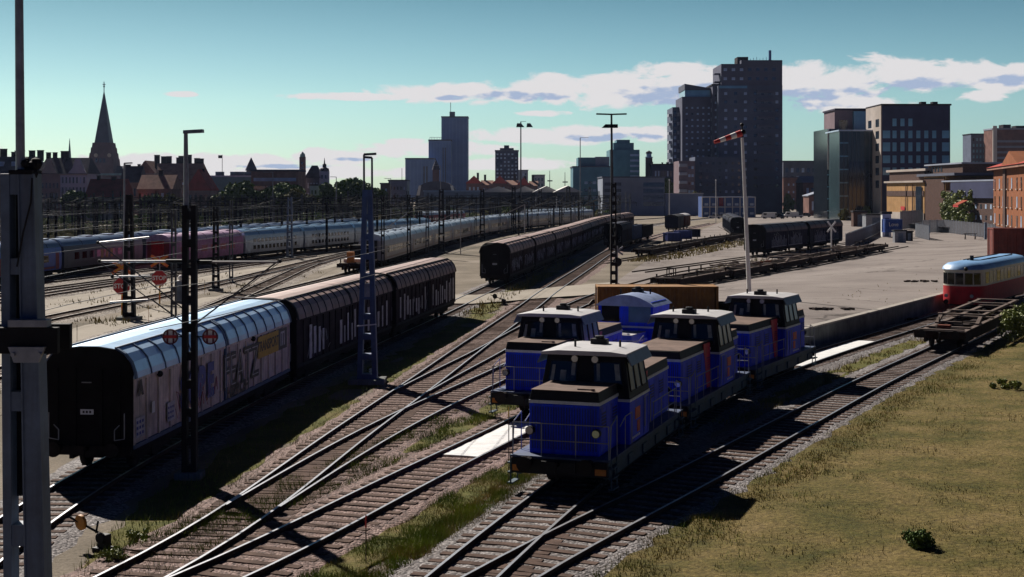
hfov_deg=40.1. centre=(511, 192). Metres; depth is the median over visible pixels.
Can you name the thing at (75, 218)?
catenary mast
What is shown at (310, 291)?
overhead wire
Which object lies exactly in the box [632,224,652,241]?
open wagon
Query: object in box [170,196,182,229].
catenary mast
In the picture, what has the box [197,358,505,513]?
railway track
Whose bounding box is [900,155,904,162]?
window
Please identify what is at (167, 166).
town house
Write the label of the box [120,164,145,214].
town house
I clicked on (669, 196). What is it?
flagpole
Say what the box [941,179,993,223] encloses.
brick terminal
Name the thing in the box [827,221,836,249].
crossing sign
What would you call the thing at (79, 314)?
railway track
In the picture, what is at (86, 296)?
sand road
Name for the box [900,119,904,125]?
window
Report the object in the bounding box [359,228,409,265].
passenger coach
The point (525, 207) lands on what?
catenary gantry
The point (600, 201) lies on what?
catenary mast
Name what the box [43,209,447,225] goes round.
overhead wire
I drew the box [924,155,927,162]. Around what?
window
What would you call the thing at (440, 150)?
blue tower
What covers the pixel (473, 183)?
brick house
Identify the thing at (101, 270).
railway track
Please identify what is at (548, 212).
catenary mast
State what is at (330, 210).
catenary mast
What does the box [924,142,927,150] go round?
window
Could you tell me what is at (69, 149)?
spire tower
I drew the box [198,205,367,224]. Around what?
catenary gantry
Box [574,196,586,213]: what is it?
catenary mast
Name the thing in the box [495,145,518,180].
windowed tower
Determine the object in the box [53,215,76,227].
scrub bush
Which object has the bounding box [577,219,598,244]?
covered wagon
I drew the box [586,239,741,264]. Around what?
railway track
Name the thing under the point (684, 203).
white hall
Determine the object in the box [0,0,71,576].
steel mast
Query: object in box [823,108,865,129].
penthouse office
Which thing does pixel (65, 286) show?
railway track
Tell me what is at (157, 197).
catenary mast
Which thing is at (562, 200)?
catenary mast
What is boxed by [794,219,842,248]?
covered wagon
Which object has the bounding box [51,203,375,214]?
overhead wire
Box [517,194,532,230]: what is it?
catenary mast
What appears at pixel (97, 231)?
catenary mast
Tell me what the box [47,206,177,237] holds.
catenary gantry
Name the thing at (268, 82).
sky
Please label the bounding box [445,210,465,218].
train car
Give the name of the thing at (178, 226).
scrub bush
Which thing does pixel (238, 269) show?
overhead wire
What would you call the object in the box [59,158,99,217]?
town house
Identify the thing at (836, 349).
drip sheet
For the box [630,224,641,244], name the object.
open wagon
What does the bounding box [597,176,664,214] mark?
grey block
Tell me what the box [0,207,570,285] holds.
overhead wire
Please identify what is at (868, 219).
equipment hut
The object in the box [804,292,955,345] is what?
dock wall
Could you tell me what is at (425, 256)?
catenary mast
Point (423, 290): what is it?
covered wagon
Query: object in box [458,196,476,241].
catenary mast
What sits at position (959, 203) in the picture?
awning
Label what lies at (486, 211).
scrub bush
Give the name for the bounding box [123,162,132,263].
street lamp
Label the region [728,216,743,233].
covered wagon
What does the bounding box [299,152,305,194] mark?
church tower
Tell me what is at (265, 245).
passenger coach
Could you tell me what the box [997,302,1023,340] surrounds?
bush
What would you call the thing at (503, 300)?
point lever
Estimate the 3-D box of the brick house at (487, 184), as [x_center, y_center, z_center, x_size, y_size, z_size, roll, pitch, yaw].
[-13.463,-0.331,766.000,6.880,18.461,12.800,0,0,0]
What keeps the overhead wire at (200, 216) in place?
hanging from the catenary gantry at (326, 204)
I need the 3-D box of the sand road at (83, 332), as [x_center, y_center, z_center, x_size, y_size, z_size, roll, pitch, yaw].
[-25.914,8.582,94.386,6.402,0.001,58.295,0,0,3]
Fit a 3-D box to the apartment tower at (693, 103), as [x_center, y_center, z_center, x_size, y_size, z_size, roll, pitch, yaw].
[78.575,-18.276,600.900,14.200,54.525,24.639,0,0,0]
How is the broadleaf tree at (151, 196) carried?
on the scrub ground at (71, 235)
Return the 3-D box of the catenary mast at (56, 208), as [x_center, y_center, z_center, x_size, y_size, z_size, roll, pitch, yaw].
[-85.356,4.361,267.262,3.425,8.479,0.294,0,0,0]
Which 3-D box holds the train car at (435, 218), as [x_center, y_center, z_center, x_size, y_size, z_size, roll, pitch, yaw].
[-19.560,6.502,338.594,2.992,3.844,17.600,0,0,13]
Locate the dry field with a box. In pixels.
[603,328,1023,576]
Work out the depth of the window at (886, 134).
419.89 m
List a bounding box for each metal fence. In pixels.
[845,221,880,245]
[900,210,922,229]
[915,223,929,239]
[923,219,995,236]
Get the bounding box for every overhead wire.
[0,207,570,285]
[0,208,380,226]
[0,212,377,242]
[0,215,564,321]
[0,217,306,234]
[43,203,359,210]
[43,203,475,232]
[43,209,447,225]
[44,201,458,210]
[45,203,493,230]
[45,207,306,214]
[45,207,496,253]
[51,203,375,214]
[104,210,432,246]
[149,226,556,329]
[153,216,547,289]
[340,199,603,219]
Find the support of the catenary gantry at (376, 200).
on the ground at (466, 262)
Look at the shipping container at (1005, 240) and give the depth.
146.07 m
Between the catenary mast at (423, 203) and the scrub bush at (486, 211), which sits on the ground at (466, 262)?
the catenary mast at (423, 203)
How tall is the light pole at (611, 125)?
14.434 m
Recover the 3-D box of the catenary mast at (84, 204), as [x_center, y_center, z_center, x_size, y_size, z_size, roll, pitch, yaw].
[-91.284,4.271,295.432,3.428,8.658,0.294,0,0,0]
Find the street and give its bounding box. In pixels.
[891,218,1002,227]
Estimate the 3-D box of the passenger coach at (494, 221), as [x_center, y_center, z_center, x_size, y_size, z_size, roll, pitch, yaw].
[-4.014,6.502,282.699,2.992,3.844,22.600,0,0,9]
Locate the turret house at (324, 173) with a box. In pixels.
[319,158,329,184]
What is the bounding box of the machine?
[337,244,377,272]
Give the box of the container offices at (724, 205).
[698,197,755,216]
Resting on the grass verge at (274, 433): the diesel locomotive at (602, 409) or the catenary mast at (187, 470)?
the catenary mast at (187, 470)
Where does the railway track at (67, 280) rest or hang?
on the ground at (466, 262)
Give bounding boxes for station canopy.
[484,186,513,213]
[513,186,534,211]
[534,186,555,208]
[554,186,578,207]
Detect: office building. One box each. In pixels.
[250,170,305,190]
[782,161,813,176]
[782,177,797,208]
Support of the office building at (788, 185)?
on the ground at (466, 262)
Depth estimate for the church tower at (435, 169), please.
700.00 m
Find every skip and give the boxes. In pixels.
[663,232,681,240]
[674,230,691,238]
[683,229,700,236]
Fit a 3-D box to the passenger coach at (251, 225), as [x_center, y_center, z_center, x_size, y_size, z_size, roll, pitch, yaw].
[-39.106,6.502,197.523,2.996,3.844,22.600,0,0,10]
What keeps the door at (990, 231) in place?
in the shipping container at (1005, 240)
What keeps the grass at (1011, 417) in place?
on the dry field
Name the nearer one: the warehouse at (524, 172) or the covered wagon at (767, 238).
the covered wagon at (767, 238)
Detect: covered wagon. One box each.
[47,299,291,466]
[245,274,392,382]
[357,258,455,337]
[479,236,534,283]
[514,231,555,271]
[541,227,570,262]
[554,224,582,255]
[569,221,591,249]
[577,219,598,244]
[587,217,605,240]
[596,215,614,223]
[603,221,632,248]
[608,214,623,220]
[618,212,633,223]
[722,213,735,230]
[725,214,738,232]
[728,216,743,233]
[743,222,807,254]
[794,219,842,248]
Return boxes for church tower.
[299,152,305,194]
[432,160,439,180]
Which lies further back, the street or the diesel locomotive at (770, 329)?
the street
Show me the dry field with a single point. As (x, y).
(880, 494)
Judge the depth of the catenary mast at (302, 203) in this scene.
255.53 m
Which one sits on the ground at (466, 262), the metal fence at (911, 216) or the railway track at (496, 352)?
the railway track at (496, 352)
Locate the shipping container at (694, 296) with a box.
[595,284,718,321]
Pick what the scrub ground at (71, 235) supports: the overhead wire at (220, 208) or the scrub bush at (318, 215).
the scrub bush at (318, 215)
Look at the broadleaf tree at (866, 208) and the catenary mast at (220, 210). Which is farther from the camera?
the broadleaf tree at (866, 208)
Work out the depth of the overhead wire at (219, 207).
174.69 m
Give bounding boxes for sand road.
[0,262,339,322]
[0,295,222,363]
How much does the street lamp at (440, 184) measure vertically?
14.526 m
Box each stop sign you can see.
[112,262,129,314]
[150,255,168,303]
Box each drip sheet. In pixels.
[442,421,529,456]
[795,340,873,365]
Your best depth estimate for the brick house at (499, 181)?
760.00 m
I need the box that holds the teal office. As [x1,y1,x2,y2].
[570,157,610,213]
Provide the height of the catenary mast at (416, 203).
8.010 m
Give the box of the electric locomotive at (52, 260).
[0,232,61,281]
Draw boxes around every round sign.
[162,329,181,344]
[197,329,217,344]
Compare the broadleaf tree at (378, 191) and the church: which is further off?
the church
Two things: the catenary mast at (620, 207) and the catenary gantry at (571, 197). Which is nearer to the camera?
the catenary mast at (620, 207)
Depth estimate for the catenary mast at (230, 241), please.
131.90 m
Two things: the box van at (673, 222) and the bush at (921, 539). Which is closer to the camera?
the bush at (921, 539)
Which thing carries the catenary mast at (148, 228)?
on the scrub ground at (71, 235)
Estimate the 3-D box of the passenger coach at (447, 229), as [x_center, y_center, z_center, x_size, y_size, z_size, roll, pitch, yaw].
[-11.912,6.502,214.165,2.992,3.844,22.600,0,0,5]
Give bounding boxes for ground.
[0,202,923,576]
[0,212,643,240]
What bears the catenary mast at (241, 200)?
on the ground at (466, 262)
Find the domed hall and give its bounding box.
[417,181,455,210]
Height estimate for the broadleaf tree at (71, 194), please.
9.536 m
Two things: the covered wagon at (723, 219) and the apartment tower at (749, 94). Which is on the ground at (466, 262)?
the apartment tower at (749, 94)
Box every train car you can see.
[415,211,445,221]
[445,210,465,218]
[521,209,545,212]
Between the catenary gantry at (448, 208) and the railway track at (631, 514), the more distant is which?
the catenary gantry at (448, 208)
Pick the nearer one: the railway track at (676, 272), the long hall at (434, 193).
the railway track at (676, 272)
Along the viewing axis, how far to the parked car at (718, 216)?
455.26 m
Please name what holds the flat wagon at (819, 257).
on the railway track at (591, 301)
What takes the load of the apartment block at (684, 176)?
on the ground at (466, 262)
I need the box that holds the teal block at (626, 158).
[606,140,639,175]
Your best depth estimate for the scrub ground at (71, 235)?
350.89 m
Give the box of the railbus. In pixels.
[942,253,1023,306]
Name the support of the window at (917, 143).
in the brick office
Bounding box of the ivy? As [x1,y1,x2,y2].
[939,189,974,221]
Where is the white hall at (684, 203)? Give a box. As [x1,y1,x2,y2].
[664,193,703,214]
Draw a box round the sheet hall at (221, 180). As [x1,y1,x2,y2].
[210,155,250,193]
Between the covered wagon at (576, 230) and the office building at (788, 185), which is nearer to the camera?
the covered wagon at (576, 230)
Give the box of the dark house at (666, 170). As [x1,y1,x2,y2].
[650,162,673,190]
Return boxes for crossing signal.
[612,246,622,283]
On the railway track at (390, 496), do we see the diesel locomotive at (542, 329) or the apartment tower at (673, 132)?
the diesel locomotive at (542, 329)
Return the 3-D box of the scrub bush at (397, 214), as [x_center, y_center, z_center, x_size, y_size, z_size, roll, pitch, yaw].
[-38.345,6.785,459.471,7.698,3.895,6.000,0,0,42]
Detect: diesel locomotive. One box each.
[489,303,629,412]
[507,335,683,490]
[596,286,671,343]
[641,306,752,428]
[725,289,817,388]
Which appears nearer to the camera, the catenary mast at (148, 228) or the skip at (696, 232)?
the catenary mast at (148, 228)
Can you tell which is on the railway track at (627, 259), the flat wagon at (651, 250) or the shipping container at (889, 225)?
the flat wagon at (651, 250)
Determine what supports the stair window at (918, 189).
in the brick terminal at (905, 189)
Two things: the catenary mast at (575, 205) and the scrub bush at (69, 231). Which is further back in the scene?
the catenary mast at (575, 205)
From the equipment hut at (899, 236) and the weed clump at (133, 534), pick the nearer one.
the weed clump at (133, 534)
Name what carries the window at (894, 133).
in the brick office
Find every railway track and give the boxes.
[0,217,664,389]
[0,218,714,576]
[0,246,349,291]
[0,255,321,307]
[0,262,155,284]
[0,271,181,298]
[45,251,346,322]
[60,223,718,576]
[83,253,346,340]
[155,406,529,576]
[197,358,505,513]
[378,293,594,393]
[386,293,1023,576]
[444,302,1023,576]
[579,246,907,307]
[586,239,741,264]
[628,259,775,283]
[632,239,876,272]
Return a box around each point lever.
[69,514,155,552]
[367,368,395,377]
[491,294,519,305]
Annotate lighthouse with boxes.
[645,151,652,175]
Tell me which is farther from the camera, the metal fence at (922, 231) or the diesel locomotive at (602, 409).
the metal fence at (922, 231)
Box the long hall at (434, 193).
[423,190,482,211]
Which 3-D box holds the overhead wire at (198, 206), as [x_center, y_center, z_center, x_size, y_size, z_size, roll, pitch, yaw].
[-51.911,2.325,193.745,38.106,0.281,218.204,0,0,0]
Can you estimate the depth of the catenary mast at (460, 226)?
194.94 m
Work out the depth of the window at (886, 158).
419.89 m
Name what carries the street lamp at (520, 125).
on the scrub ground at (71, 235)
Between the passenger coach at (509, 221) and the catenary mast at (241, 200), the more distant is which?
the passenger coach at (509, 221)
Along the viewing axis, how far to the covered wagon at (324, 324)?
66.03 m
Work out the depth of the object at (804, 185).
563.50 m
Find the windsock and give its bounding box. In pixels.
[714,123,750,291]
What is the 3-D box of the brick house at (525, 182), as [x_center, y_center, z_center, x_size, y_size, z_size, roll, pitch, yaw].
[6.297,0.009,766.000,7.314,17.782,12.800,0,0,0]
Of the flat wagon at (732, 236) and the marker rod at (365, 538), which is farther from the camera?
the flat wagon at (732, 236)
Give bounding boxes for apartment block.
[674,161,694,192]
[689,157,742,196]
[707,84,719,156]
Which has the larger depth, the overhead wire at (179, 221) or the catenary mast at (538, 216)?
the catenary mast at (538, 216)
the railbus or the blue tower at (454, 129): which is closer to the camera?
the railbus
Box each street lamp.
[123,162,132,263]
[272,181,272,221]
[384,178,390,218]
[434,165,440,220]
[516,121,532,199]
[580,137,588,208]
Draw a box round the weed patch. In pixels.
[989,378,1021,389]
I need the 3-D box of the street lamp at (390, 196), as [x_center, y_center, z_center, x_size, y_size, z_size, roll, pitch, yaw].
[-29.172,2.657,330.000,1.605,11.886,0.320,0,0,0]
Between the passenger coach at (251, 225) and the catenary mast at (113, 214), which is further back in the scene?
the catenary mast at (113, 214)
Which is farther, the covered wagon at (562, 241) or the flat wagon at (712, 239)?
the flat wagon at (712, 239)
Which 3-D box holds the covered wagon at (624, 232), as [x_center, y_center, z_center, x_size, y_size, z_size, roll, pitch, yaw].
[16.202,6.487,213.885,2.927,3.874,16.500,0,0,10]
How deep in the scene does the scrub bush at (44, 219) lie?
289.73 m
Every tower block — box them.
[963,133,983,161]
[983,125,1023,161]
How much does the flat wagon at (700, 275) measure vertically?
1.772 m
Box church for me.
[89,84,122,178]
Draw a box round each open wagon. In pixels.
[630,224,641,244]
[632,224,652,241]
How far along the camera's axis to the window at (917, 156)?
419.89 m
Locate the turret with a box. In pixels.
[245,158,256,171]
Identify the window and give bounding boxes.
[883,131,889,137]
[883,142,889,150]
[883,155,889,162]
[883,168,889,174]
[892,119,896,125]
[892,131,896,137]
[892,142,896,150]
[892,155,896,162]
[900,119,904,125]
[900,131,904,137]
[900,142,904,150]
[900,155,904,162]
[908,142,911,150]
[908,155,911,162]
[915,186,921,209]
[916,142,919,150]
[916,155,919,162]
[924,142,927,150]
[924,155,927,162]
[932,142,935,150]
[932,155,935,162]
[942,131,948,137]
[942,142,948,150]
[942,155,948,162]
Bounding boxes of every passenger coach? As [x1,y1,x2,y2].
[50,232,142,274]
[134,227,207,262]
[146,229,242,266]
[202,223,268,229]
[231,225,302,258]
[263,220,320,226]
[295,222,353,251]
[314,218,361,223]
[347,220,395,245]
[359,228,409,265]
[390,218,430,227]
[400,224,432,256]
[423,221,451,249]
[444,218,471,243]
[465,216,489,238]
[485,214,507,234]
[502,213,526,231]
[525,211,551,228]
[545,210,572,226]
[572,209,592,221]
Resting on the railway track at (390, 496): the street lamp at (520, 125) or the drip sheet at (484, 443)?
the drip sheet at (484, 443)
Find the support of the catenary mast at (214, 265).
on the ground at (466, 262)
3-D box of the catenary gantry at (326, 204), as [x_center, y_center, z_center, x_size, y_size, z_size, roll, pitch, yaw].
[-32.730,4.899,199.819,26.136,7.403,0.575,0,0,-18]
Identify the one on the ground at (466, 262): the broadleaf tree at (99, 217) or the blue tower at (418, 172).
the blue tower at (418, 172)
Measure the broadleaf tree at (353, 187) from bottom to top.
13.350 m
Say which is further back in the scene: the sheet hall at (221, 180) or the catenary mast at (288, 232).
the sheet hall at (221, 180)
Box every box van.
[665,214,683,231]
[679,213,689,228]
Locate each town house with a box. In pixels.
[0,149,43,173]
[40,151,69,217]
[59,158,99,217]
[86,175,133,219]
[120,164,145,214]
[137,170,181,218]
[141,160,160,174]
[154,155,206,204]
[189,169,218,214]
[305,165,320,194]
[309,184,321,219]
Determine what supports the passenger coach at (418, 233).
on the railway track at (418, 255)
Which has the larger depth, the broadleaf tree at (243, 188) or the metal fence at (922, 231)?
the broadleaf tree at (243, 188)
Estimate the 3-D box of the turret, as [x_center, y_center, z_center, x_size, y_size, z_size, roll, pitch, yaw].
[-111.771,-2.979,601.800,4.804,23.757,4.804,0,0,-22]
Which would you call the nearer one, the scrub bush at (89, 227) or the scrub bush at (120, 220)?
the scrub bush at (89, 227)
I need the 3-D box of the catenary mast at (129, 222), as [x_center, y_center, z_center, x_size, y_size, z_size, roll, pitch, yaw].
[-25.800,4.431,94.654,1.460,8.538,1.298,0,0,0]
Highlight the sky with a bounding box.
[0,0,1023,189]
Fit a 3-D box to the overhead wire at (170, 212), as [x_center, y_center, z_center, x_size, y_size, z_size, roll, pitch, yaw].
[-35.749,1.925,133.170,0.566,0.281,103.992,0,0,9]
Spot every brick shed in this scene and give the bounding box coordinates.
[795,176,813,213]
[802,192,813,215]
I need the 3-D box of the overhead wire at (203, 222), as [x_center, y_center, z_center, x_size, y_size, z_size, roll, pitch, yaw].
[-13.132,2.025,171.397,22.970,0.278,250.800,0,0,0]
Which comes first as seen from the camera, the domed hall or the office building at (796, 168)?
the domed hall
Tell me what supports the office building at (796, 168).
on the ground at (466, 262)
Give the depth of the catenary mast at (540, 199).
349.71 m
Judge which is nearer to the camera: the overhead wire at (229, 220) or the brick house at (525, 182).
the overhead wire at (229, 220)
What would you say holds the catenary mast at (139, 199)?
on the scrub ground at (71, 235)
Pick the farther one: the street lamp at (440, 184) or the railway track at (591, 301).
the street lamp at (440, 184)
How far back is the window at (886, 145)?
419.89 m
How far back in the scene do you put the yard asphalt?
140.41 m
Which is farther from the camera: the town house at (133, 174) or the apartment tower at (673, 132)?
the apartment tower at (673, 132)
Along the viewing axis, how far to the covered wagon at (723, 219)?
308.32 m
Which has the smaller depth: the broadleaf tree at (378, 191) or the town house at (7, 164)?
the broadleaf tree at (378, 191)
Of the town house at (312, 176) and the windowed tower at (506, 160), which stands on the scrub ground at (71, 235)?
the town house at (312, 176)
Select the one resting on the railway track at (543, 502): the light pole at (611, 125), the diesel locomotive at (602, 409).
the diesel locomotive at (602, 409)
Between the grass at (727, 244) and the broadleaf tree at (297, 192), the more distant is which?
the broadleaf tree at (297, 192)
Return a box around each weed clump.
[95,545,130,561]
[125,527,148,540]
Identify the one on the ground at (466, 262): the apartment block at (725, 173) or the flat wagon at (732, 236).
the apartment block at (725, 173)
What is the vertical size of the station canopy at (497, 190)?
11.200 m
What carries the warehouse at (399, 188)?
on the scrub ground at (71, 235)
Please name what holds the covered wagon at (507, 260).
on the railway track at (102, 490)
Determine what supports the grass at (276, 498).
on the grass verge at (274, 433)
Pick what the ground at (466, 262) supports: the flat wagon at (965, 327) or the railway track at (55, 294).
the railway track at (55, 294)
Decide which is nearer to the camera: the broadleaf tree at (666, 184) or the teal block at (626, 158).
the broadleaf tree at (666, 184)
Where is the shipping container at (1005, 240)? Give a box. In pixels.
[987,227,1023,255]
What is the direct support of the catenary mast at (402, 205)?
on the ground at (466, 262)
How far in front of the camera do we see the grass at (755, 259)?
169.34 m
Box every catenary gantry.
[42,202,182,234]
[47,197,224,222]
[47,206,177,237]
[55,208,241,237]
[63,199,289,230]
[71,201,240,230]
[96,197,377,234]
[159,207,377,246]
[189,200,361,251]
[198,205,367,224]
[200,196,448,226]
[243,204,416,222]
[268,206,449,223]
[275,198,497,219]
[336,204,554,235]
[360,197,521,217]
[378,198,513,233]
[385,201,561,230]
[418,202,594,228]
[449,195,610,222]
[450,198,608,220]
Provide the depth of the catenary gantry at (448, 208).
242.62 m
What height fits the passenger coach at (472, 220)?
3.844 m
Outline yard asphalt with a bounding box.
[618,215,986,325]
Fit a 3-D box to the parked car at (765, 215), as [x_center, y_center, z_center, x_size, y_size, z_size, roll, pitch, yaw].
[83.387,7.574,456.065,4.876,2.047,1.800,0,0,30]
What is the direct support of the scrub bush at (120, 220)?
on the scrub ground at (71, 235)
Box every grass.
[0,272,241,309]
[72,271,323,326]
[108,394,518,553]
[130,398,416,564]
[628,239,743,261]
[652,257,778,283]
[671,354,1023,576]
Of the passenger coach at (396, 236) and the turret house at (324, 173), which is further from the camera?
the turret house at (324, 173)
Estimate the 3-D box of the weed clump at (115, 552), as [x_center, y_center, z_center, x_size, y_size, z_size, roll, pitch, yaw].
[-9.248,8.428,32.680,0.725,0.371,0.643,0,0,44]
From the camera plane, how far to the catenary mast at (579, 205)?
265.59 m
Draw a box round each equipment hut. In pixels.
[850,211,867,226]
[861,214,880,227]
[880,211,891,236]
[892,230,906,242]
[906,231,913,240]
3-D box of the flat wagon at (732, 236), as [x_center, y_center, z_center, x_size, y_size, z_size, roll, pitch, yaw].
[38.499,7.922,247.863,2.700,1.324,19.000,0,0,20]
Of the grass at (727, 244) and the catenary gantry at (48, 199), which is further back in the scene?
the catenary gantry at (48, 199)
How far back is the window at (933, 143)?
419.89 m
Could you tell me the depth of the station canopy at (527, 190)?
526.00 m
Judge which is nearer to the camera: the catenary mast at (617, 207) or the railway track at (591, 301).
the railway track at (591, 301)
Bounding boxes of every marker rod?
[365,515,366,561]
[508,406,508,480]
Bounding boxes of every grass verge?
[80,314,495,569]
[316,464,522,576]
[395,404,514,459]
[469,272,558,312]
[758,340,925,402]
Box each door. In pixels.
[858,215,861,225]
[872,217,880,223]
[882,220,884,231]
[898,233,902,241]
[988,229,992,254]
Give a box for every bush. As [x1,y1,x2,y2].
[43,217,52,233]
[44,223,65,234]
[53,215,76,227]
[59,225,81,234]
[81,222,104,234]
[85,222,112,234]
[102,218,121,231]
[134,213,164,231]
[149,214,166,227]
[166,218,181,227]
[199,215,209,226]
[247,218,263,223]
[294,212,331,219]
[386,208,400,218]
[474,209,494,216]
[491,206,510,214]
[901,528,935,549]
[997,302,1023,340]
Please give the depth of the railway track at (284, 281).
133.80 m
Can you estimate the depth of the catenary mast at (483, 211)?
250.54 m
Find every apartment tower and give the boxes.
[667,107,679,163]
[676,84,710,160]
[713,50,781,212]
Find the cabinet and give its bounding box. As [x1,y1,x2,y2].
[177,275,181,302]
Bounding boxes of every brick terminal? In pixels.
[884,168,930,219]
[917,162,1002,219]
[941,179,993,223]
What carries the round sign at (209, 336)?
attached to the catenary mast at (187, 470)
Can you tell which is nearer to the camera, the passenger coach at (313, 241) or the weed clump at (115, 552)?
the weed clump at (115, 552)
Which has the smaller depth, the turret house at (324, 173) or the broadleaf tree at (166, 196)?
the broadleaf tree at (166, 196)
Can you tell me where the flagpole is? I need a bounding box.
[669,179,669,214]
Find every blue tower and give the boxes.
[405,158,435,200]
[428,137,451,184]
[441,102,468,189]
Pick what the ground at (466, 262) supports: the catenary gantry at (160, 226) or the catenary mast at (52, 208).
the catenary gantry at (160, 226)
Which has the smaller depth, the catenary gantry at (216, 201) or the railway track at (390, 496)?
the railway track at (390, 496)
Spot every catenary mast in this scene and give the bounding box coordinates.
[43,193,51,229]
[52,193,53,223]
[54,193,71,236]
[70,192,85,223]
[74,200,77,236]
[90,195,101,223]
[94,199,98,234]
[96,129,281,480]
[112,194,119,232]
[116,195,141,319]
[122,193,140,231]
[147,200,150,229]
[155,191,169,230]
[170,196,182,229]
[170,210,176,317]
[208,207,223,290]
[219,193,234,225]
[227,200,234,282]
[239,198,242,222]
[248,194,266,222]
[255,198,274,221]
[270,196,273,221]
[283,197,295,257]
[285,194,302,220]
[329,198,342,219]
[348,153,386,384]
[381,195,384,266]
[390,195,405,218]
[399,196,417,218]
[406,191,425,222]
[407,195,410,261]
[411,193,428,216]
[414,194,432,221]
[424,196,430,257]
[433,211,460,253]
[435,189,446,252]
[451,196,462,217]
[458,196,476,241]
[479,189,484,239]
[499,193,515,236]
[504,204,524,233]
[511,187,515,232]
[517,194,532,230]
[530,198,550,227]
[537,200,551,230]
[538,189,541,211]
[547,194,563,224]
[563,197,583,219]
[566,187,569,209]
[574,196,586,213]
[578,191,594,219]
[582,191,599,215]
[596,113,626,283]
[599,197,614,215]
[601,196,619,220]
[602,193,620,220]
[621,194,630,212]
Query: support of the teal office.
on the scrub ground at (71, 235)
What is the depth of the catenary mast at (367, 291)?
63.02 m
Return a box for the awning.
[953,200,967,206]
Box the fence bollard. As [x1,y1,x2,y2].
[984,222,986,238]
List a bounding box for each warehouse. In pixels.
[380,183,390,214]
[388,180,409,213]
[518,170,527,182]
[534,175,544,188]
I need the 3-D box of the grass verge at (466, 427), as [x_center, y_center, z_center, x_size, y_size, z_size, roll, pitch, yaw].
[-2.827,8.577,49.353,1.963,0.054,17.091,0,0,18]
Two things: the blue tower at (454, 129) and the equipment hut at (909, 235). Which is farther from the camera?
the blue tower at (454, 129)
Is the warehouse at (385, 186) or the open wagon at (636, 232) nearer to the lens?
the open wagon at (636, 232)
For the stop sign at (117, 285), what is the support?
on the ground at (466, 262)
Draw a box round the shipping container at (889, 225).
[882,219,901,232]
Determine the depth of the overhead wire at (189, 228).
117.23 m
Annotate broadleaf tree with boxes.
[60,189,87,220]
[86,198,109,222]
[134,194,163,221]
[149,194,182,220]
[201,195,231,222]
[209,180,260,222]
[249,187,280,222]
[268,182,305,220]
[278,188,321,220]
[314,182,346,218]
[333,177,375,217]
[360,179,383,196]
[373,188,389,217]
[664,177,673,192]
[782,193,795,212]
[837,208,850,220]
[862,205,870,213]
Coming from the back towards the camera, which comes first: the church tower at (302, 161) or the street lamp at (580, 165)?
the church tower at (302, 161)
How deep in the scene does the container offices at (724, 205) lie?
480.00 m
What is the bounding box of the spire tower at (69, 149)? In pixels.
[69,138,70,157]
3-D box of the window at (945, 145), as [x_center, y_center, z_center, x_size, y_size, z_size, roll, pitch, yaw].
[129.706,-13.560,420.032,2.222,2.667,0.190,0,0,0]
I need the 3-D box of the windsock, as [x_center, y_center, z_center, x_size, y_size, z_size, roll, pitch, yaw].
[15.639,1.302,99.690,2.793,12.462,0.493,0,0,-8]
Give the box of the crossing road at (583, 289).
[454,282,614,303]
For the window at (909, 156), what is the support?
in the brick office
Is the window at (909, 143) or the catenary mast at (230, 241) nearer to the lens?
the catenary mast at (230, 241)
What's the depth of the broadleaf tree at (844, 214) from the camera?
424.30 m
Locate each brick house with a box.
[466,173,481,189]
[481,175,493,190]
[493,175,506,188]
[506,174,517,190]
[517,176,529,188]
[529,175,537,189]
[987,151,1023,227]
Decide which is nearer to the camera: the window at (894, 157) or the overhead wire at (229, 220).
the overhead wire at (229, 220)
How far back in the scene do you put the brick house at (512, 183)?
761.59 m
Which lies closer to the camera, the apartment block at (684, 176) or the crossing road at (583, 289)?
the crossing road at (583, 289)
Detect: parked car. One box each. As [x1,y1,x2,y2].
[708,214,721,218]
[761,212,776,218]
[773,214,785,218]
[784,212,798,217]
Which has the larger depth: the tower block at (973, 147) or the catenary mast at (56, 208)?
the tower block at (973, 147)
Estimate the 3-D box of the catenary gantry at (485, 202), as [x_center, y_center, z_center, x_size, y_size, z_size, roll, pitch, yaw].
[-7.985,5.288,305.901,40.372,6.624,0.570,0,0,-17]
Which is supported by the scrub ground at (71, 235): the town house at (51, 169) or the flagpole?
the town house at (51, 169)
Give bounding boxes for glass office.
[814,129,840,218]
[825,130,872,219]
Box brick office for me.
[866,102,951,213]
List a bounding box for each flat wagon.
[631,244,679,255]
[650,265,731,283]
[664,239,703,249]
[691,235,726,245]
[709,261,774,279]
[714,232,743,241]
[763,253,810,271]
[792,249,839,264]
[821,245,865,259]
[849,241,887,253]
[914,298,1020,347]
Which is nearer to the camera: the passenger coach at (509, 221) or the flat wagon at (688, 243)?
the flat wagon at (688, 243)
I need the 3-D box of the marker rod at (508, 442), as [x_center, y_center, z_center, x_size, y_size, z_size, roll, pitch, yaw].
[-0.095,7.479,41.346,0.039,2.342,0.039,0,0,0]

